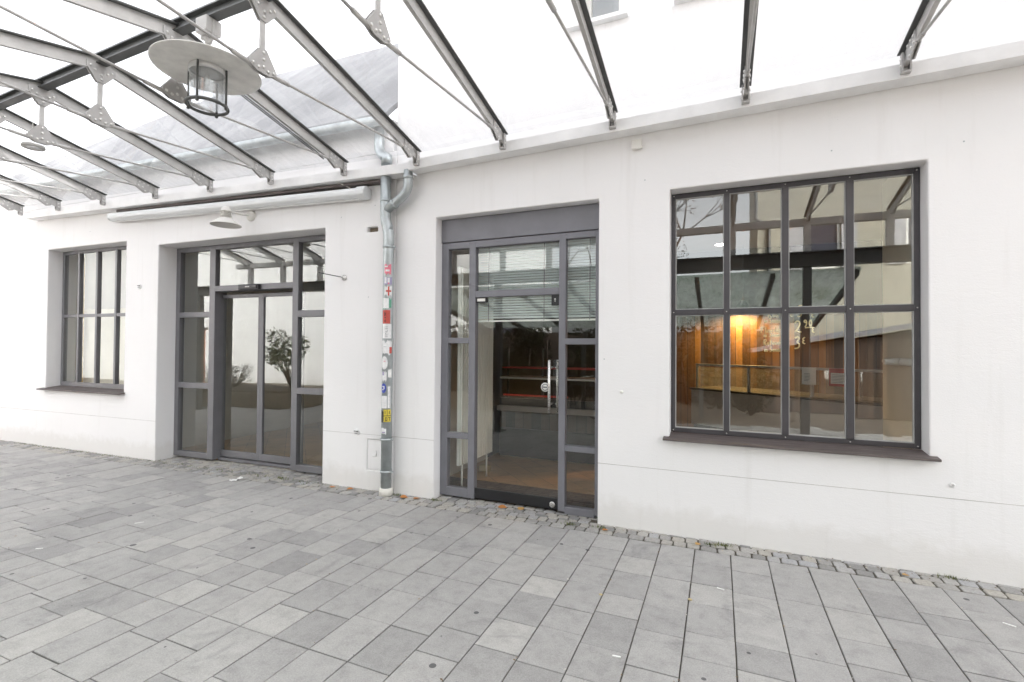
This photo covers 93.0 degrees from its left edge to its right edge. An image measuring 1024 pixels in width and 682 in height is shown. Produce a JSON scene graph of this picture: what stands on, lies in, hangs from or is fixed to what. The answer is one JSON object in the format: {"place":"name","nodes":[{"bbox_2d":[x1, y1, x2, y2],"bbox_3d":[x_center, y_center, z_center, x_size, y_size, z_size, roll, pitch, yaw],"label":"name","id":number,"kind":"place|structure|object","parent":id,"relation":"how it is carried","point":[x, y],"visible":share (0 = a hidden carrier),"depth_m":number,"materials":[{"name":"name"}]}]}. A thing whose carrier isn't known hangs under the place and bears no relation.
{"place":"outdoors","nodes":[
{"label":"outdoors","id":0,"kind":"place"},
{"bbox_2d":[0,0,398,176],"label":"sky","id":1,"kind":"structure","parent":0,"point":[330,22],"materials":[{"name":"white"}]},
{"bbox_2d":[453,496,557,511],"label":"ground","id":2,"kind":"structure","parent":0,"point":[510,503],"depth_m":5.37,"materials":[{"name":"grey stone"}]},
{"bbox_2d":[0,43,398,492],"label":"annex building","id":3,"kind":"structure","parent":2,"relation":"on","point":[257,340],"depth_m":7.43,"materials":[{"name":"white paint"}]},
{"bbox_2d":[36,246,126,394],"bbox_3d":[-6.876,-0.357,7.909,2.140,2.351,0.350,0,-1,21],"label":"window","id":4,"kind":"structure","parent":3,"relation":"in","point":[68,386],"depth_m":8.04,"materials":[{"name":"paint"}]},
{"bbox_2d":[79,255,85,386],"bbox_3d":[-7.668,-0.132,8.637,0.140,2.800,0.030,0,-1,21],"label":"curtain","id":5,"kind":"object","parent":3,"relation":"attached to","point":[83,317],"visible":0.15,"depth_m":8.62,"materials":[{"name":"white fabric"}]},
{"bbox_2d":[75,250,126,388],"bbox_3d":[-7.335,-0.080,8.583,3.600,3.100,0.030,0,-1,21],"label":"curtain panel","id":6,"kind":"object","parent":3,"relation":"hanging from","point":[107,323],"depth_m":8.50,"materials":[{"name":"white fabric"}]},
{"bbox_2d":[210,206,255,228],"bbox_3d":[-3.688,-1.632,6.357,0.362,0.266,0.480,0,-1,21],"label":"wall lamp","id":7,"kind":"object","parent":3,"relation":"attached to","point":[225,220],"visible":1,"depth_m":6.34,"materials":[{"name":"white metal"}]},
{"bbox_2d":[106,182,370,221],"bbox_3d":[-3.941,-1.830,6.624,4.775,0.273,0.169,0,-1,21],"label":"awning","id":8,"kind":"object","parent":3,"relation":"attached to","point":[346,195],"visible":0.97,"depth_m":6.38,"materials":[{"name":"paint"}]},
{"bbox_2d":[173,235,325,473],"bbox_3d":[-3.668,0.176,6.991,3.102,3.173,0.364,0,-1,21],"label":"sliding door","id":9,"kind":"structure","parent":3,"relation":"in","point":[217,314],"depth_m":7.08,"materials":[{"name":"paint"}]},
{"bbox_2d":[319,272,346,279],"bbox_3d":[-2.186,-0.788,5.931,0.324,0.086,0.054,1,-1,-16],"label":"wall hook","id":10,"kind":"object","parent":3,"relation":"attached to","point":[343,277],"depth_m":5.94,"materials":[{"name":"metal"}]},
{"bbox_2d":[374,127,412,496],"bbox_3d":[-1.407,-0.379,5.616,0.599,4.300,0.176,0,-1,35],"label":"downpipe","id":11,"kind":"object","parent":3,"relation":"attached to","point":[388,205],"visible":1,"depth_m":5.58,"materials":[{"name":"metal"}]},
{"bbox_2d":[381,410,383,421],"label":"sticker","id":12,"kind":"object","parent":11,"relation":"attached to","point":[382,416],"visible":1,"depth_m":5.56,"materials":[{"name":"paper"}]},
{"bbox_2d":[382,383,385,392],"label":"sticker","id":13,"kind":"object","parent":11,"relation":"attached to","point":[383,387],"visible":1,"depth_m":5.56,"materials":[{"name":"blue paper"}]},
{"bbox_2d":[382,396,386,407],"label":"sticker","id":14,"kind":"object","parent":11,"relation":"attached to","point":[384,401],"visible":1,"depth_m":5.55,"materials":[{"name":"white paper"}]},
{"bbox_2d":[382,370,386,381],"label":"sticker","id":15,"kind":"object","parent":11,"relation":"attached to","point":[384,375],"visible":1,"depth_m":5.55,"materials":[{"name":"white paper"}]},
{"bbox_2d":[382,356,387,368],"bbox_3d":[-1.461,0.250,5.566,0.079,0.150,0.016,0,-1,19],"label":"sticker","id":16,"kind":"object","parent":11,"relation":"attached to","point":[384,362],"visible":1,"depth_m":5.56,"materials":[{"name":"white paper"}]},
{"bbox_2d":[383,310,389,323],"bbox_3d":[-1.442,-0.277,5.571,0.087,0.155,0.022,0,-1,4],"label":"sticker","id":17,"kind":"object","parent":11,"relation":"attached to","point":[386,316],"visible":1,"depth_m":5.57,"materials":[{"name":"red paper"}]},
{"bbox_2d":[382,340,391,354],"bbox_3d":[-1.436,0.078,5.572,0.107,0.182,0.032,1,-1,-5],"label":"sticker","id":18,"kind":"object","parent":11,"relation":"attached to","point":[387,347],"visible":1,"depth_m":5.57,"materials":[{"name":"white paper"}]},
{"bbox_2d":[383,324,390,337],"bbox_3d":[-1.436,-0.112,5.571,0.098,0.165,0.030,0,-1,-3],"label":"sticker","id":19,"kind":"object","parent":11,"relation":"attached to","point":[386,330],"visible":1,"depth_m":5.57,"materials":[{"name":"white paper"}]},
{"bbox_2d":[383,298,391,309],"bbox_3d":[-1.434,-0.430,5.577,0.095,0.138,0.024,0,-1,-3],"label":"sticker","id":20,"kind":"object","parent":11,"relation":"attached to","point":[386,303],"visible":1,"depth_m":5.57,"materials":[{"name":"white paper"}]},
{"bbox_2d":[384,409,390,421],"bbox_3d":[-1.429,0.855,5.555,0.083,0.140,0.022,1,-1,-18],"label":"sticker","id":21,"kind":"object","parent":11,"relation":"attached to","point":[387,415],"visible":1,"depth_m":5.55,"materials":[{"name":"yellow paper"}]},
{"bbox_2d":[384,285,391,296],"bbox_3d":[-1.420,-0.572,5.578,0.085,0.133,0.020,1,-1,-17],"label":"sticker","id":22,"kind":"object","parent":11,"relation":"attached to","point":[387,290],"visible":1,"depth_m":5.57,"materials":[{"name":"white paper"}]},
{"bbox_2d":[385,264,390,274],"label":"sticker","id":23,"kind":"object","parent":11,"relation":"attached to","point":[387,269],"visible":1,"depth_m":5.57,"materials":[{"name":"pink paper"}]},
{"bbox_2d":[384,276,391,284],"bbox_3d":[-1.424,-0.691,5.579,0.089,0.102,0.022,1,-1,-11],"label":"sticker","id":24,"kind":"object","parent":11,"relation":"attached to","point":[388,281],"visible":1,"depth_m":5.57,"materials":[{"name":"white paper"}]},
{"bbox_2d":[388,386,390,407],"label":"sticker","id":25,"kind":"object","parent":11,"relation":"attached to","point":[389,388],"visible":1,"depth_m":5.57,"materials":[{"name":"white paper"}]},
{"bbox_2d":[388,368,391,377],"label":"sticker","id":26,"kind":"object","parent":11,"relation":"attached to","point":[389,373],"visible":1,"depth_m":5.57,"materials":[{"name":"paper"}]},
{"bbox_2d":[394,0,1023,588],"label":"shop building","id":27,"kind":"structure","parent":2,"relation":"on","point":[872,230],"depth_m":4.55,"materials":[{"name":"white paint"}]},
{"bbox_2d":[457,267,493,485],"bbox_3d":[-0.443,0.450,6.064,0.065,2.630,0.860,0,-1,23],"label":"panel","id":28,"kind":"object","parent":27,"relation":"on","point":[485,393],"visible":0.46,"depth_m":6.03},
{"bbox_2d":[479,464,490,471],"bbox_3d":[-0.370,1.739,6.652,0.150,0.085,0.100,0,-1,23],"label":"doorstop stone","id":29,"kind":"object","parent":27,"relation":"on","point":[482,467],"visible":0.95,"depth_m":6.61,"materials":[{"name":"brown stone"}]},
{"bbox_2d":[0,0,1023,220],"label":"glass canopy","id":30,"kind":"object","parent":27,"relation":"attached to","point":[100,67],"visible":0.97,"depth_m":4.42,"materials":[{"name":"grey metal"}]},
{"bbox_2d":[20,103,45,151],"bbox_3d":[-4.867,-2.263,4.945,0.187,0.604,0.187,0,-1,23],"label":"ring lamp","id":31,"kind":"object","parent":30,"relation":"hanging from","point":[30,145],"visible":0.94,"depth_m":4.94,"materials":[{"name":"grey metal"}]},
{"bbox_2d":[148,14,261,118],"bbox_3d":[-2.390,-2.166,3.818,0.753,0.707,0.753,0,-1,23],"label":"hanging lamp","id":32,"kind":"object","parent":30,"relation":"hanging from","point":[207,66],"visible":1,"depth_m":3.77,"materials":[{"name":"grey metal"}]},
{"bbox_2d":[440,203,598,517],"bbox_3d":[0.042,0.193,5.247,1.857,3.168,0.170,0,-1,23],"label":"door","id":33,"kind":"structure","parent":27,"relation":"in","point":[561,225],"depth_m":5.26,"materials":[{"name":"grey paint"}]},
{"bbox_2d":[478,238,595,321],"bbox_3d":[0.269,-0.667,5.263,1.420,0.908,0.030,0,-1,23],"label":"venetian blind","id":34,"kind":"object","parent":27,"relation":"attached to","point":[576,264],"visible":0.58,"depth_m":5.27,"materials":[{"name":"white plastic"}]},
{"bbox_2d":[497,348,594,464],"bbox_3d":[0.799,0.961,7.607,1.940,1.687,0.750,0,-1,23],"label":"display counter","id":35,"kind":"object","parent":27,"relation":"on","point":[528,427],"visible":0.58,"depth_m":7.42,"materials":[{"name":"black paint"}]},
{"bbox_2d":[567,0,628,31],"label":"window","id":36,"kind":"structure","parent":27,"relation":"in","point":[600,11],"depth_m":4.89,"materials":[{"name":"white plastic"}]},
{"bbox_2d":[631,139,642,149],"bbox_3d":[1.188,-1.864,4.613,0.102,0.088,0.044,0,-1,23],"label":"junction box","id":37,"kind":"object","parent":27,"relation":"attached to","point":[636,144],"visible":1,"depth_m":4.60,"materials":[{"name":"white plastic"}]},
{"bbox_2d":[674,0,693,4],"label":"window","id":38,"kind":"structure","parent":27,"relation":"in","point":[676,2],"depth_m":4.47,"materials":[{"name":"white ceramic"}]},
{"bbox_2d":[714,242,722,245],"bbox_3d":[3.456,-1.597,8.014,0.238,0.020,0.238,0,-1,23],"label":"ceiling lamp","id":39,"kind":"object","parent":27,"relation":"attached to","point":[719,244],"visible":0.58,"depth_m":8.01,"materials":[{"name":"white plastic"}]},
{"bbox_2d":[737,300,748,307],"bbox_3d":[3.826,-1.064,8.042,0.240,1.100,0.240,0,-1,23],"label":"pendant lamp","id":40,"kind":"object","parent":27,"relation":"hanging from","point":[743,304],"visible":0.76,"depth_m":7.98,"materials":[{"name":"black paint"}]},
{"bbox_2d":[689,363,882,446],"bbox_3d":[3.784,1.078,6.627,0.820,1.470,2.608,1,-1,-33],"label":"sales counter","id":41,"kind":"object","parent":27,"relation":"on","point":[811,412],"visible":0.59,"depth_m":6.38,"materials":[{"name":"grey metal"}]},
{"bbox_2d":[802,367,815,384],"bbox_3d":[3.748,0.443,6.134,0.006,0.215,0.170,1,-1,-33],"label":"notice","id":42,"kind":"object","parent":41,"relation":"attached to","point":[808,376],"visible":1,"depth_m":6.13,"materials":[{"name":"paper"}]},
{"bbox_2d":[829,368,843,386],"bbox_3d":[3.946,0.440,5.822,0.008,0.215,0.270,1,-1,-32],"label":"notice","id":43,"kind":"object","parent":41,"relation":"attached to","point":[836,377],"visible":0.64,"depth_m":5.86,"materials":[{"name":"paper"}]},
{"bbox_2d":[663,167,941,461],"bbox_3d":[2.363,-0.245,4.185,2.010,2.312,0.295,0,-1,23],"label":"window","id":44,"kind":"structure","parent":27,"relation":"in","point":[873,449],"depth_m":4.17,"materials":[{"name":"paint"}]},
{"bbox_2d":[882,357,911,366],"bbox_3d":[3.535,0.193,4.496,0.173,0.070,0.850,0,-1,23],"label":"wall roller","id":45,"kind":"object","parent":27,"relation":"attached to","point":[898,361],"depth_m":4.43,"materials":[{"name":"white plastic"}]},
{"bbox_2d":[0,445,1023,681],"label":"pavement","id":46,"kind":"structure","parent":0,"point":[215,571],"depth_m":3.26,"materials":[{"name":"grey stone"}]},
{"bbox_2d":[0,440,1023,601],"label":"cobblestone strip","id":47,"kind":"object","parent":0,"point":[967,586],"visible":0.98,"depth_m":4.94,"materials":[{"name":"stone"}]},
{"bbox_2d":[18,442,966,580],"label":"weeds","id":48,"kind":"object","parent":47,"relation":"on","point":[281,478],"visible":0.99,"depth_m":6.03,"materials":[{"name":"brown plant"}]}
]}

